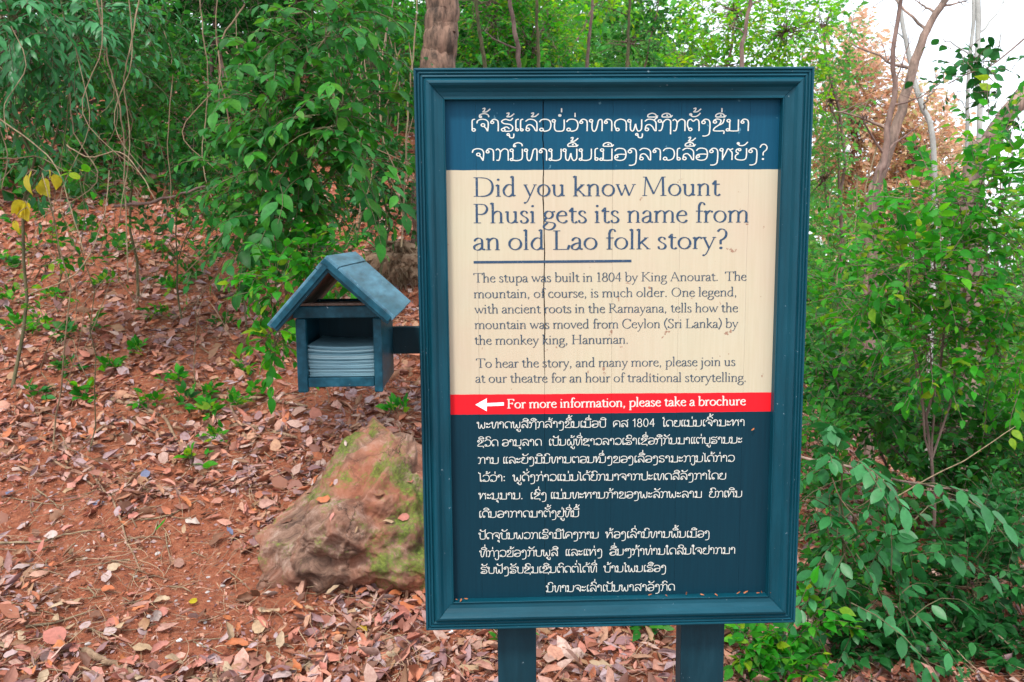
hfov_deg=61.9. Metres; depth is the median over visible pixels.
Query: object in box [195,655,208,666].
fallen leaf
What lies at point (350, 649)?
fallen leaf
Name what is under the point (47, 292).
seedling
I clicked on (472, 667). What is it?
fallen leaf
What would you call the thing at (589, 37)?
thin tree
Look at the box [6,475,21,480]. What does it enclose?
fallen leaf
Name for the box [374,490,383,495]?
fallen leaf
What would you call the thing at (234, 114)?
vine
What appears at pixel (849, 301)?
tree
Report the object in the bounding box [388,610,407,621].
fallen leaf
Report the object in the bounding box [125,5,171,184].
vine
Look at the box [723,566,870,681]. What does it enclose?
plant
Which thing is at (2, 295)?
seedling
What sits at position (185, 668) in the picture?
fallen leaf
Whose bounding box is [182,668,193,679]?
fallen leaf
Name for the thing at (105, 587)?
fallen leaf
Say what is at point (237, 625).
fallen leaf
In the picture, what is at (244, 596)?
fallen leaf
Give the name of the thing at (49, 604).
fallen leaf
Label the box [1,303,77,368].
dry stem
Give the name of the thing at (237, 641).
fallen leaf
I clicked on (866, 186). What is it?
vine
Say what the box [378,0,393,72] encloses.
vine
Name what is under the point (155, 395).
seedling
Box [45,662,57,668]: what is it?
fallen leaf
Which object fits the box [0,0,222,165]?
shrub
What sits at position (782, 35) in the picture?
tree
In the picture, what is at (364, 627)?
fallen leaf
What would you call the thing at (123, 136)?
vine
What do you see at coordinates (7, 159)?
vine
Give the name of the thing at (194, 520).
fallen leaf
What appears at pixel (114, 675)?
fallen leaf
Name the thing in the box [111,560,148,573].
fallen twig
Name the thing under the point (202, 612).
fallen leaf
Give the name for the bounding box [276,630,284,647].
fallen leaf
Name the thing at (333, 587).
fallen leaf
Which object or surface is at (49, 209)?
dry stem
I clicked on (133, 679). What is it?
fallen leaf
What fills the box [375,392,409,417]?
seedling
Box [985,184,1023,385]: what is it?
tree
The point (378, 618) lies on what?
fallen leaf
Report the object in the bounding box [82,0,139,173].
vine
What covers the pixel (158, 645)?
fallen leaf
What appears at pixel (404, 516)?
fallen leaf
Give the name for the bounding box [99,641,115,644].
fallen leaf
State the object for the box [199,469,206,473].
fallen leaf
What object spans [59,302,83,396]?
dry stem
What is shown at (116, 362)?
seedling
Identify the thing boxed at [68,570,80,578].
fallen leaf
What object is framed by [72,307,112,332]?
seedling
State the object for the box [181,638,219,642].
fallen twig
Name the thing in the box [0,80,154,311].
fern like shrub
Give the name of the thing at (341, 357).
brochure
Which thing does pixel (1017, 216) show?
tree
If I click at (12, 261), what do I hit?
seedling
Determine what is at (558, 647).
leaf litter
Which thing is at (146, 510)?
fallen leaf
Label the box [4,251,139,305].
dry stem
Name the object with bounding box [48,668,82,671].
fallen twig
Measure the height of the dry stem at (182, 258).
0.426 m
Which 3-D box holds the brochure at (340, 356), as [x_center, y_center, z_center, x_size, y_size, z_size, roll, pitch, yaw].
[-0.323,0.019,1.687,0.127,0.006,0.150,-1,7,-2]
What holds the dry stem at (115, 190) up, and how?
on the ground at (144, 528)
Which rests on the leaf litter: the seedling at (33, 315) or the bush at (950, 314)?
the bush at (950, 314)
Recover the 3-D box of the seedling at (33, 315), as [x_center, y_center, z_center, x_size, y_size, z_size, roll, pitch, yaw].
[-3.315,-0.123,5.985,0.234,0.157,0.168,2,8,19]
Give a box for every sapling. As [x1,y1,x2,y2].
[165,0,421,315]
[217,217,361,413]
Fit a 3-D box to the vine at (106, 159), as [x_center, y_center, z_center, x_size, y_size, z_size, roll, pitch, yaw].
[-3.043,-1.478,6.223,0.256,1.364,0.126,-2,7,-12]
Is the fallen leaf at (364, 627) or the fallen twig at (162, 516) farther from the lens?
the fallen twig at (162, 516)
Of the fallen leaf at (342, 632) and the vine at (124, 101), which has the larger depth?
the vine at (124, 101)
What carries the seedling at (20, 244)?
on the ground at (144, 528)
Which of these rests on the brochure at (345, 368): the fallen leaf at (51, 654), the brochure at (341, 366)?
the brochure at (341, 366)
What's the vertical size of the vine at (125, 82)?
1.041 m
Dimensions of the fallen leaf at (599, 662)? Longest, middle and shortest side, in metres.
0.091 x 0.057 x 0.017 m
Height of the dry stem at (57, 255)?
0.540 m
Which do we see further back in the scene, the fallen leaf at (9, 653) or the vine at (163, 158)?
the vine at (163, 158)
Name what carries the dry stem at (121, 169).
on the ground at (144, 528)
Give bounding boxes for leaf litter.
[0,69,1023,681]
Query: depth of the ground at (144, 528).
4.20 m
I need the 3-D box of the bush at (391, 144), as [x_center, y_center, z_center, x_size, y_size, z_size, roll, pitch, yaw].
[-1.090,-1.451,6.275,0.997,2.324,1.499,4,8,29]
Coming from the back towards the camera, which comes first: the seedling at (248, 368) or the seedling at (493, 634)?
the seedling at (248, 368)
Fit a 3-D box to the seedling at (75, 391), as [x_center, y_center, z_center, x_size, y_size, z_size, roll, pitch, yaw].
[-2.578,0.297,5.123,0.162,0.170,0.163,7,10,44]
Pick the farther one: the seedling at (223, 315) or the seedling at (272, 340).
the seedling at (223, 315)
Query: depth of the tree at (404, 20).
7.32 m
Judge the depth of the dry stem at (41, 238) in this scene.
7.22 m
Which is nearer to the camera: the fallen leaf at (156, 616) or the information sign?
the information sign
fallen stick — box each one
[81,646,141,679]
[217,292,235,298]
[868,643,904,679]
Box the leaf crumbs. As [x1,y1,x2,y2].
[0,334,1023,681]
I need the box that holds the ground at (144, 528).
[0,68,1023,681]
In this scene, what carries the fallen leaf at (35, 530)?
on the ground at (144, 528)
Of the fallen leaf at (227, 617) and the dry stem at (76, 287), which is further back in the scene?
the dry stem at (76, 287)
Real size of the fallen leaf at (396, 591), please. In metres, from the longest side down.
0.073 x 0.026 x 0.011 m
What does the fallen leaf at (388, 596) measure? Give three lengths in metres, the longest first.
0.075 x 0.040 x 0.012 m
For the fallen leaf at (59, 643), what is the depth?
3.15 m
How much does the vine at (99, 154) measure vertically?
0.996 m
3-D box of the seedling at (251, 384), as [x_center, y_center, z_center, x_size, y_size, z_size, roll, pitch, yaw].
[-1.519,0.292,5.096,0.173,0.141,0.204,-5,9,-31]
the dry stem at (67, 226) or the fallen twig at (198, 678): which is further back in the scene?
the dry stem at (67, 226)
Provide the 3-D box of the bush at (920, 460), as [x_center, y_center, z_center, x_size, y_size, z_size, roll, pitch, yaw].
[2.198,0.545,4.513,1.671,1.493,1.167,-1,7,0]
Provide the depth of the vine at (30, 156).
4.90 m
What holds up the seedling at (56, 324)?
on the ground at (144, 528)
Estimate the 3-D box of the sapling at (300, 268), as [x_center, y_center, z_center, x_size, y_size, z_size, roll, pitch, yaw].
[-1.048,-0.192,4.575,0.689,0.923,2.081,-2,7,-8]
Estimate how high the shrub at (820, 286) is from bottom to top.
1.762 m
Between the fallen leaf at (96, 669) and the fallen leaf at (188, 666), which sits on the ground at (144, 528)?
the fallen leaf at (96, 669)
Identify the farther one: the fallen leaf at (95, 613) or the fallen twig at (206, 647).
the fallen leaf at (95, 613)
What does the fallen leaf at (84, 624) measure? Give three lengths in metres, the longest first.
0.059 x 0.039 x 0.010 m
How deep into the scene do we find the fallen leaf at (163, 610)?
3.39 m
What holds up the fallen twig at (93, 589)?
on the ground at (144, 528)
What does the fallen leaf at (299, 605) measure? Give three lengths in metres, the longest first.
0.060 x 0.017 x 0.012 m
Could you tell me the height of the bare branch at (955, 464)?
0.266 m
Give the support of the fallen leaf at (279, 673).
on the ground at (144, 528)
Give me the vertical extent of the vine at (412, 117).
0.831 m
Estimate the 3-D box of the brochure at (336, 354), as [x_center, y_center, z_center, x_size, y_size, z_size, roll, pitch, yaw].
[-0.323,0.015,1.687,0.127,0.006,0.150,-1,7,-2]
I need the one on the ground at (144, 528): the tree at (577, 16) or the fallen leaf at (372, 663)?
the tree at (577, 16)
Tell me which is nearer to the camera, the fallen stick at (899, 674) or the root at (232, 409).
the fallen stick at (899, 674)
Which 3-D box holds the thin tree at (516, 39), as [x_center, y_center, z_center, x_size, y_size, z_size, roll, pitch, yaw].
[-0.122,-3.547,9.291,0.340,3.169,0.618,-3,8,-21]
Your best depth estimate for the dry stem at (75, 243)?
6.59 m
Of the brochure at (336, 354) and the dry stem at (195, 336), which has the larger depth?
the dry stem at (195, 336)
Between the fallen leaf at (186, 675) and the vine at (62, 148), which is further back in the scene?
the vine at (62, 148)
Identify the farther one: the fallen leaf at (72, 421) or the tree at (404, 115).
the tree at (404, 115)
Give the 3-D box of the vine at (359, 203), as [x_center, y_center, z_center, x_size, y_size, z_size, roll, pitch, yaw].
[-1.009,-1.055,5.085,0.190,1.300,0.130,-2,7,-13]
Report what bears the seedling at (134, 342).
on the ground at (144, 528)
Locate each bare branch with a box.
[801,456,986,495]
[832,477,859,521]
[887,426,1015,502]
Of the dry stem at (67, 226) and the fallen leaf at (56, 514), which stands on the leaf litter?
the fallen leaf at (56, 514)
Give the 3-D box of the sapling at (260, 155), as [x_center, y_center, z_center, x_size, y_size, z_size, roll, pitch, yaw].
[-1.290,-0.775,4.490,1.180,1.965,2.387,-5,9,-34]
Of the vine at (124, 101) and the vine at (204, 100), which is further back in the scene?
the vine at (124, 101)
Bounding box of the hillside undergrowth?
[1,0,529,82]
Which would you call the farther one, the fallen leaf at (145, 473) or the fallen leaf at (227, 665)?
the fallen leaf at (145, 473)
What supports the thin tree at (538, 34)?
on the ground at (144, 528)
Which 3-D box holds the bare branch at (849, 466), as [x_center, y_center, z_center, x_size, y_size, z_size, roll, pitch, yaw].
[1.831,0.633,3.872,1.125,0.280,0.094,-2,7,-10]
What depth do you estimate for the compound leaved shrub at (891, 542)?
3.21 m
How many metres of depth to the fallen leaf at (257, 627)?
3.26 m
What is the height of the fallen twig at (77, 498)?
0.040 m
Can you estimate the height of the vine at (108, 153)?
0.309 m
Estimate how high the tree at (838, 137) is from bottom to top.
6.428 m
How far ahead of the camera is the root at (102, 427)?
4.84 m
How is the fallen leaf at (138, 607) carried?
on the ground at (144, 528)
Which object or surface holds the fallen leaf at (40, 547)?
on the ground at (144, 528)
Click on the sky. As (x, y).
(955, 20)
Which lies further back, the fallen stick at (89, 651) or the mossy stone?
the mossy stone
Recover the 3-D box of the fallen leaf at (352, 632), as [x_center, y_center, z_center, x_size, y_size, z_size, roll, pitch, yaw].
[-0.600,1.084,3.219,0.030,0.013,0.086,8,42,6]
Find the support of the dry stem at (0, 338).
on the ground at (144, 528)
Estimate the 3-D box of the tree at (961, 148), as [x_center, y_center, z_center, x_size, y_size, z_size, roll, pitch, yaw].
[9.553,-1.293,19.945,2.996,7.898,3.199,-1,7,0]
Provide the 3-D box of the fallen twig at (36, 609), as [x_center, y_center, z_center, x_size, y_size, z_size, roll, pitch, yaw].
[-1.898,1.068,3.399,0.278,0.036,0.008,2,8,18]
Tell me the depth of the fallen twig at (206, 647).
3.17 m
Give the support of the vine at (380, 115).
hanging from the sapling at (260, 155)
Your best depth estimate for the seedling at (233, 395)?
5.02 m
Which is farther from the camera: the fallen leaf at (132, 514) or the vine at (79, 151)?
the vine at (79, 151)
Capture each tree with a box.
[209,0,414,161]
[313,0,425,132]
[410,0,459,243]
[413,0,587,91]
[463,0,494,67]
[482,0,520,67]
[499,0,658,67]
[535,0,549,67]
[572,0,722,66]
[584,0,630,66]
[585,0,593,66]
[649,0,851,142]
[727,0,761,66]
[772,0,881,342]
[792,4,976,352]
[806,219,925,419]
[835,0,969,448]
[856,0,952,460]
[878,182,1023,431]
[879,113,994,428]
[888,0,944,450]
[936,0,1015,139]
[951,80,1023,493]
[956,0,1002,146]
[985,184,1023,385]
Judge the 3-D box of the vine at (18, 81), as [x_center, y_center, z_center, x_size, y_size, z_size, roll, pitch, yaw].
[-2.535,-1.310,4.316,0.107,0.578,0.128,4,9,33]
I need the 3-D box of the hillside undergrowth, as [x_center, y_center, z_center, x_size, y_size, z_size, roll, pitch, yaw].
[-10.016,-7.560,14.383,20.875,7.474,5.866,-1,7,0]
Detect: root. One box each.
[53,459,136,526]
[84,422,174,440]
[84,462,140,570]
[109,397,204,477]
[205,394,307,407]
[228,397,254,447]
[229,423,297,439]
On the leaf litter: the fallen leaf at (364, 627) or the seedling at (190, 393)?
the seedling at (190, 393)
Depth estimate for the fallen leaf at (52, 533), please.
3.96 m
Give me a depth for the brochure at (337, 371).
1.62 m
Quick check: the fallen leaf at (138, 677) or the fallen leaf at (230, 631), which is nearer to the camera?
the fallen leaf at (138, 677)
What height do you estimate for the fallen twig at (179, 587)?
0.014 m
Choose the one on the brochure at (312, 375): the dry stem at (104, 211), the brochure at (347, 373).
the brochure at (347, 373)
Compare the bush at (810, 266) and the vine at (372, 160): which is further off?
the bush at (810, 266)
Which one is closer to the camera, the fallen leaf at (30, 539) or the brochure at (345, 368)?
the brochure at (345, 368)
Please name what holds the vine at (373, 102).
hanging from the sapling at (260, 155)
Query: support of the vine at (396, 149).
hanging from the bush at (391, 144)
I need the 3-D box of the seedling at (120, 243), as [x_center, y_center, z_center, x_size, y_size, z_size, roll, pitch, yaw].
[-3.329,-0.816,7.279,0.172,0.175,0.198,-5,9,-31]
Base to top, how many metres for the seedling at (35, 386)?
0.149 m
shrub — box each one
[0,0,128,162]
[0,0,218,387]
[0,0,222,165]
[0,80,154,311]
[0,207,149,320]
[36,0,230,296]
[46,136,270,318]
[97,199,244,309]
[127,0,317,177]
[166,63,389,329]
[770,422,1017,681]
[801,189,891,463]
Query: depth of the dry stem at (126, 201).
7.58 m
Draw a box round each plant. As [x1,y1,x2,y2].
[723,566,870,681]
[797,533,896,634]
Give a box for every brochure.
[308,336,372,348]
[308,348,373,351]
[308,351,373,353]
[308,352,373,355]
[308,358,373,359]
[309,347,373,349]
[309,354,373,356]
[309,356,373,358]
[309,359,373,362]
[309,362,373,363]
[309,363,373,365]
[309,365,373,367]
[309,368,373,370]
[310,367,373,368]
[310,371,373,372]
[310,372,373,373]
[310,374,373,376]
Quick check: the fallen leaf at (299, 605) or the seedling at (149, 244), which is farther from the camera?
the seedling at (149, 244)
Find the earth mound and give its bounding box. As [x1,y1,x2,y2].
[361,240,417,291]
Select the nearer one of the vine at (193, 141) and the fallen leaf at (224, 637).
the fallen leaf at (224, 637)
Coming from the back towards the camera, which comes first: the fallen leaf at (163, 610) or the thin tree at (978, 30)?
the thin tree at (978, 30)
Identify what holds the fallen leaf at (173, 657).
on the ground at (144, 528)
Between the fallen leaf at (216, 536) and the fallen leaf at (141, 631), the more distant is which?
the fallen leaf at (216, 536)
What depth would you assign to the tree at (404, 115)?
10.36 m
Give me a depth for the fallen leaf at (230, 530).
3.95 m
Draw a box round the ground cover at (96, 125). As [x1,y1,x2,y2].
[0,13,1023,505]
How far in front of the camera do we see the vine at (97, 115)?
4.85 m
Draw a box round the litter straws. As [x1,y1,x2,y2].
[0,242,1023,681]
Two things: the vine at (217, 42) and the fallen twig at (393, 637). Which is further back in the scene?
the vine at (217, 42)
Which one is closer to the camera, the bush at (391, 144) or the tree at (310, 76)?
the bush at (391, 144)
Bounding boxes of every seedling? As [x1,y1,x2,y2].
[0,252,20,271]
[0,284,24,304]
[0,305,40,328]
[11,167,71,448]
[16,240,42,252]
[23,377,56,399]
[25,311,53,333]
[36,287,68,301]
[43,315,77,342]
[47,354,89,377]
[59,164,103,451]
[64,376,97,402]
[68,210,85,231]
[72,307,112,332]
[82,268,113,289]
[96,354,127,371]
[111,238,128,255]
[125,388,169,408]
[127,334,147,357]
[135,302,176,320]
[140,239,168,251]
[155,363,189,388]
[156,274,186,296]
[169,208,193,222]
[171,380,200,413]
[172,442,217,468]
[176,263,203,278]
[183,395,226,420]
[192,378,224,396]
[194,419,230,443]
[206,311,238,325]
[220,386,256,408]
[228,350,257,375]
[245,379,266,397]
[266,339,289,354]
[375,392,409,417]
[488,629,538,639]
[629,625,674,641]
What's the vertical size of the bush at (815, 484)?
1.129 m
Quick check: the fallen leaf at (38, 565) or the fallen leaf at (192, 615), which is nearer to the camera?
the fallen leaf at (192, 615)
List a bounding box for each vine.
[0,119,85,255]
[0,130,7,189]
[0,155,63,170]
[4,26,26,137]
[29,170,109,294]
[31,83,97,223]
[52,63,69,234]
[60,48,97,268]
[61,37,91,218]
[66,144,154,199]
[67,55,114,177]
[76,47,113,232]
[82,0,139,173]
[83,69,118,233]
[96,0,128,280]
[104,47,132,162]
[109,74,172,270]
[114,0,150,180]
[114,185,205,207]
[119,0,139,221]
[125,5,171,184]
[148,29,167,239]
[178,46,193,231]
[181,65,237,276]
[182,33,220,172]
[199,0,226,215]
[215,0,219,101]
[218,55,242,241]
[222,4,282,101]
[330,54,360,250]
[348,48,372,235]
[358,48,410,163]
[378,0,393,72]
[379,28,403,189]
[381,42,398,145]
[385,34,399,228]
[400,0,417,246]
[406,42,415,180]
[809,192,830,285]
[836,172,867,332]
[864,146,892,295]
[871,170,906,301]
[1000,165,1023,286]
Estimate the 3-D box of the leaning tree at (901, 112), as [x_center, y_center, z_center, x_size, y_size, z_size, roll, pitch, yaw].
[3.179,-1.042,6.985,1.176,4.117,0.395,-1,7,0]
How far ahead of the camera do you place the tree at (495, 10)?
10.80 m
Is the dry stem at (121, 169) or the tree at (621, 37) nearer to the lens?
the dry stem at (121, 169)
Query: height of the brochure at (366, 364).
0.005 m
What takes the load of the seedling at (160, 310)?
on the ground at (144, 528)
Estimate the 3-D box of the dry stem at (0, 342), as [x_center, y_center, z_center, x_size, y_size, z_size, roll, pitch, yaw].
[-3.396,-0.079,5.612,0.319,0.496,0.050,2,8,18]
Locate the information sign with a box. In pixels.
[267,67,814,681]
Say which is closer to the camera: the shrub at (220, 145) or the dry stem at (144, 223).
the shrub at (220, 145)
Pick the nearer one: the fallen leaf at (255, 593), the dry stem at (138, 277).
the fallen leaf at (255, 593)
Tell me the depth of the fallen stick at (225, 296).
6.65 m
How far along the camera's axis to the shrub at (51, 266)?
5.56 m
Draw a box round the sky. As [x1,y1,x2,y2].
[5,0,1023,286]
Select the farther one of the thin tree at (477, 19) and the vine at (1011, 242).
the thin tree at (477, 19)
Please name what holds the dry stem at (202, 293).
on the ground at (144, 528)
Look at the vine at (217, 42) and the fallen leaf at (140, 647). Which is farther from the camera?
the vine at (217, 42)
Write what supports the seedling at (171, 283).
on the ground at (144, 528)
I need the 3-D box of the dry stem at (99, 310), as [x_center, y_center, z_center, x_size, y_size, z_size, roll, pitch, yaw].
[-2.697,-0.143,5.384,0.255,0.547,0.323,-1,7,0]
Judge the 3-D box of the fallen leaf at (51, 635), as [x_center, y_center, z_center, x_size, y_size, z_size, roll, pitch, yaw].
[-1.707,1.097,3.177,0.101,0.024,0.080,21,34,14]
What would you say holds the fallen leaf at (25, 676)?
on the ground at (144, 528)
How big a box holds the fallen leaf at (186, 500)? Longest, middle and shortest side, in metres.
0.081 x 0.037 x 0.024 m
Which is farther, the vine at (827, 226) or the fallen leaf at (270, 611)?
the vine at (827, 226)
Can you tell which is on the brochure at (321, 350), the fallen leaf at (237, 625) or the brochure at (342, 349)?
the brochure at (342, 349)
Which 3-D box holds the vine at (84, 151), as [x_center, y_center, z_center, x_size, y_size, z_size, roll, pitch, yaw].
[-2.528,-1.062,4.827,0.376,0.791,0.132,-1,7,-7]
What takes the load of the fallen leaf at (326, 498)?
on the mossy stone
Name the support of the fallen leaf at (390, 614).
on the ground at (144, 528)
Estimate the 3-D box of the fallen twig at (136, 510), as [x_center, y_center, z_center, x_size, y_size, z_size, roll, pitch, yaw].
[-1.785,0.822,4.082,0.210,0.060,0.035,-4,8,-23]
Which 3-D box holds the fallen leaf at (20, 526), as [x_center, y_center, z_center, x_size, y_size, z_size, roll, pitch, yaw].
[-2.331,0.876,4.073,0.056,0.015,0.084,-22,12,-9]
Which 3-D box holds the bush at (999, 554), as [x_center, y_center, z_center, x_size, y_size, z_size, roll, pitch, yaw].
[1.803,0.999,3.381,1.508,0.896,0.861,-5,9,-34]
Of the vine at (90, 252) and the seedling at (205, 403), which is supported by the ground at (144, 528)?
the seedling at (205, 403)
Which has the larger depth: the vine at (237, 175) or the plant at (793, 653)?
the vine at (237, 175)
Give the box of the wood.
[6,0,1023,436]
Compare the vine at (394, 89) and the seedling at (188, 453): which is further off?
the vine at (394, 89)
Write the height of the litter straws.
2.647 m
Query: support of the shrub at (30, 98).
on the ground at (144, 528)
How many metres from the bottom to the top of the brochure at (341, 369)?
0.004 m
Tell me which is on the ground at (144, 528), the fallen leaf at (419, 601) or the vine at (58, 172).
the fallen leaf at (419, 601)
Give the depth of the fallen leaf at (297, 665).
3.02 m
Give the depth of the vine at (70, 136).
5.99 m
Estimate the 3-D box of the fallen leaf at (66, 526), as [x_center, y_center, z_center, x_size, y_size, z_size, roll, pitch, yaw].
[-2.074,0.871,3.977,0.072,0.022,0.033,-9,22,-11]
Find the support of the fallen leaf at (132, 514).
on the ground at (144, 528)
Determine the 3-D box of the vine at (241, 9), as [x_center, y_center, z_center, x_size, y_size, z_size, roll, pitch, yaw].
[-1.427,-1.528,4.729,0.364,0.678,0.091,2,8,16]
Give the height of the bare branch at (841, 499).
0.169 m
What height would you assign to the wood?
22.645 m
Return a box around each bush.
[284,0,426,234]
[301,2,438,274]
[797,459,1023,681]
[798,385,973,634]
[803,301,1023,574]
[805,70,1023,563]
[806,228,827,304]
[964,340,1023,468]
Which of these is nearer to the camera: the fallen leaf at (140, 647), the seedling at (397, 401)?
the fallen leaf at (140, 647)
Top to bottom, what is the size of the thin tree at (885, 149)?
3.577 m
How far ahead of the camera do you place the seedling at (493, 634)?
3.12 m
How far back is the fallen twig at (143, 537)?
3.92 m
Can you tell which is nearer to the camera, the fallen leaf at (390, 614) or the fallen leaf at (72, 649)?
the fallen leaf at (72, 649)
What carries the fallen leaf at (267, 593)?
on the ground at (144, 528)
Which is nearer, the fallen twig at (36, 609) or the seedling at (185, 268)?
the fallen twig at (36, 609)
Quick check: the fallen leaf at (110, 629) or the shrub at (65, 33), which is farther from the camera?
the shrub at (65, 33)
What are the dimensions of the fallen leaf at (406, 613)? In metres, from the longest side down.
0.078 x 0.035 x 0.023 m
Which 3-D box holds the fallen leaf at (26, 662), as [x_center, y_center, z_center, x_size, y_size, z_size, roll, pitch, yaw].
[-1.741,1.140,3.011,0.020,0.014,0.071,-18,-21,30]
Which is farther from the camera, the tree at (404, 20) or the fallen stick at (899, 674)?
the tree at (404, 20)
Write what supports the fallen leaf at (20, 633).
on the ground at (144, 528)
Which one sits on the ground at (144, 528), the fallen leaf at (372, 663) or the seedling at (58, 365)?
the seedling at (58, 365)
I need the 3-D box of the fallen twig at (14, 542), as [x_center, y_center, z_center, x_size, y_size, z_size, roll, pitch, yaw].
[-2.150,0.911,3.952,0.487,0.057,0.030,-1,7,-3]
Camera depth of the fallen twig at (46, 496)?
4.30 m
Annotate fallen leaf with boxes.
[1,427,11,436]
[3,649,17,657]
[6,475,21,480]
[9,661,27,665]
[12,564,29,568]
[16,521,28,528]
[17,630,25,639]
[19,667,33,674]
[20,674,31,679]
[28,535,40,543]
[32,529,39,535]
[32,564,43,568]
[35,539,43,552]
[37,669,48,681]
[40,650,49,661]
[43,626,66,643]
[44,530,57,538]
[45,602,56,610]
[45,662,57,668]
[47,652,59,661]
[49,510,64,520]
[49,601,62,607]
[51,640,64,650]
[52,613,58,620]
[53,592,62,602]
[57,454,66,459]
[60,525,73,529]
[62,488,73,492]
[67,482,75,487]
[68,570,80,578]
[69,644,79,651]
[70,417,76,427]
[78,665,94,670]
[79,621,90,628]
[79,652,91,666]
[89,610,100,617]
[92,666,104,675]
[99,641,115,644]
[101,570,111,581]
[101,585,113,590]
[103,627,116,634]
[105,616,118,626]
[107,563,120,570]
[111,668,127,678]
[115,621,125,627]
[117,500,132,512]
[118,653,126,664]
[123,655,138,664]
[123,672,142,681]
[128,511,139,517]
[132,605,146,609]
[133,460,141,466]
[133,643,151,650]
[134,675,145,679]
[138,507,152,512]
[138,628,146,634]
[140,469,149,476]
[149,606,168,618]
[150,610,161,621]
[151,640,168,651]
[152,595,169,602]
[165,653,182,663]
[174,664,191,675]
[178,666,188,672]
[179,496,191,506]
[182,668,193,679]
[185,517,198,523]
[188,613,200,617]
[189,598,196,602]
[195,608,205,619]
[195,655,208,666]
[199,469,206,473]
[209,531,224,544]
[218,628,234,643]
[222,661,232,670]
[223,614,231,619]
[225,638,248,645]
[226,621,233,639]
[227,527,232,534]
[235,591,253,601]
[236,622,240,630]
[245,670,265,681]
[250,589,259,596]
[252,620,265,632]
[262,591,277,595]
[266,608,279,612]
[266,651,271,662]
[272,670,291,678]
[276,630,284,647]
[291,600,302,607]
[292,659,301,672]
[297,592,305,600]
[304,660,312,670]
[316,495,329,502]
[316,659,326,669]
[326,585,338,593]
[333,631,346,633]
[343,646,356,653]
[347,618,355,637]
[356,625,366,630]
[357,587,366,592]
[362,661,377,669]
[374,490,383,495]
[374,613,382,625]
[383,594,394,597]
[386,612,395,623]
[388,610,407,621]
[389,589,401,594]
[396,604,409,619]
[398,513,409,520]
[399,601,414,612]
[411,595,421,603]
[459,664,478,671]
[563,628,583,636]
[589,658,611,666]
[602,645,615,650]
[618,642,635,658]
[645,626,653,639]
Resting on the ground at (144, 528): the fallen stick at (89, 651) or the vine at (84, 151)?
the fallen stick at (89, 651)
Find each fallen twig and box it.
[0,530,101,543]
[0,547,45,550]
[8,600,63,617]
[12,498,67,505]
[25,609,94,628]
[35,488,59,508]
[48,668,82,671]
[56,490,93,508]
[78,587,115,592]
[86,559,129,566]
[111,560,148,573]
[115,505,161,522]
[118,536,160,540]
[138,575,169,579]
[140,499,197,520]
[169,586,190,591]
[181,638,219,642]
[191,676,211,681]
[193,641,221,653]
[226,570,249,589]
[380,634,406,641]
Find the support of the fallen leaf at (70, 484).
on the ground at (144, 528)
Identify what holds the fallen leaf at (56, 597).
on the ground at (144, 528)
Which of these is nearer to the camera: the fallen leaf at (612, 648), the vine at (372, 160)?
the fallen leaf at (612, 648)
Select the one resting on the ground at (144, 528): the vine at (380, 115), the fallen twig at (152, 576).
the fallen twig at (152, 576)
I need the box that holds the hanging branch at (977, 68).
[905,37,1023,142]
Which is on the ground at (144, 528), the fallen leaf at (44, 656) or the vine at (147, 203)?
the fallen leaf at (44, 656)
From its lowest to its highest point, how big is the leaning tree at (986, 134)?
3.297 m
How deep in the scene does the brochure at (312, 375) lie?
1.62 m
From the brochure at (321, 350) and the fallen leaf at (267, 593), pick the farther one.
the fallen leaf at (267, 593)
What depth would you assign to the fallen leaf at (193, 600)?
3.47 m
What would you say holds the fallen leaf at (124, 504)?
on the ground at (144, 528)
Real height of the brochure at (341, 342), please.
0.007 m
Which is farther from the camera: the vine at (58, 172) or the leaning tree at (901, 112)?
the leaning tree at (901, 112)
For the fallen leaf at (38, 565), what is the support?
on the ground at (144, 528)
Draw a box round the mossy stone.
[254,416,424,593]
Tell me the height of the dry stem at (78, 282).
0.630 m
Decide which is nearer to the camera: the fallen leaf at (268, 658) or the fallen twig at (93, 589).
the fallen leaf at (268, 658)
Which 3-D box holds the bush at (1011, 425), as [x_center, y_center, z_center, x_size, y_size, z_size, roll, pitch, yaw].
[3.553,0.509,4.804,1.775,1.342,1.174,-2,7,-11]
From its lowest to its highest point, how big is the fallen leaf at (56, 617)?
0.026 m
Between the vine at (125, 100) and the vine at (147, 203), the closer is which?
the vine at (125, 100)
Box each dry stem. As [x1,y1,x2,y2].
[0,292,31,359]
[0,312,16,362]
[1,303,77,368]
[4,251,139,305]
[16,186,110,252]
[25,153,97,248]
[26,246,142,331]
[30,205,49,263]
[48,223,110,289]
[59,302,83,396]
[60,339,87,378]
[64,214,79,286]
[65,195,104,255]
[67,262,136,324]
[68,274,110,350]
[99,133,164,223]
[105,185,145,266]
[109,140,143,237]
[113,142,152,223]
[133,261,271,313]
[135,258,170,303]
[148,234,188,292]
[153,233,196,283]
[170,251,227,322]
[193,299,234,390]
[195,285,218,331]
[216,283,233,339]
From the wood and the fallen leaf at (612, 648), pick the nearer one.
the fallen leaf at (612, 648)
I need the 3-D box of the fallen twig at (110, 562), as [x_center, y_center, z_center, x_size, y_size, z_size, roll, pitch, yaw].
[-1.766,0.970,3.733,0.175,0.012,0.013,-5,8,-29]
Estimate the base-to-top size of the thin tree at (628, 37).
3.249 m
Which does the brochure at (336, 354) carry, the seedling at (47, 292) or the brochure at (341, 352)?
the brochure at (341, 352)
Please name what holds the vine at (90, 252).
hanging from the shrub at (65, 33)
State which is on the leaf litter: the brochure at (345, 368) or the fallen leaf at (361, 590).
the fallen leaf at (361, 590)

